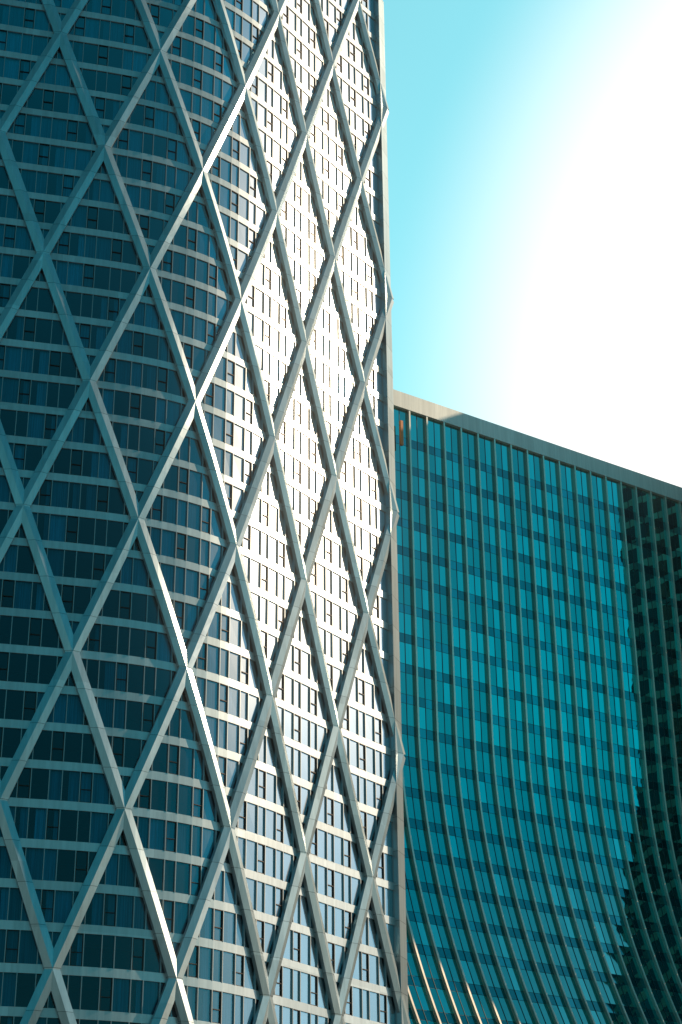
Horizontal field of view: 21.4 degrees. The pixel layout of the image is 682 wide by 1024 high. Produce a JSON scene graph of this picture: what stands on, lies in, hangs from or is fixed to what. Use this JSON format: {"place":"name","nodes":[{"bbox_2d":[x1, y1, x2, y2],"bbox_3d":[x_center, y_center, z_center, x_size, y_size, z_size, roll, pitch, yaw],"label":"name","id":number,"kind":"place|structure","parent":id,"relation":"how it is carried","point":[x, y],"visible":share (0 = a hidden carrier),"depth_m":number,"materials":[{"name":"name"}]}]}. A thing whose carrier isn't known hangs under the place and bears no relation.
{"place":"outdoors","nodes":[
{"label":"outdoors","id":0,"kind":"place"},
{"bbox_2d":[0,0,409,1023],"bbox_3d":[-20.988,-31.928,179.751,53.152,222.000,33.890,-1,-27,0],"label":"skyscraper","id":1,"kind":"structure","parent":0,"point":[202,756],"depth_m":161.11,"materials":[{"name":"grey glass"}]},
{"bbox_2d":[383,0,681,486],"label":"sky","id":2,"kind":"structure","parent":0,"point":[534,147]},
{"label":"ground","id":3,"kind":"structure","parent":0,"visible":0},
{"bbox_2d":[393,389,681,1023],"bbox_3d":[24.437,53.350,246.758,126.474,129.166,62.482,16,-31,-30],"label":"office block","id":4,"kind":"structure","parent":3,"relation":"on","point":[540,607],"depth_m":241.61,"materials":[{"name":"teal glass"}]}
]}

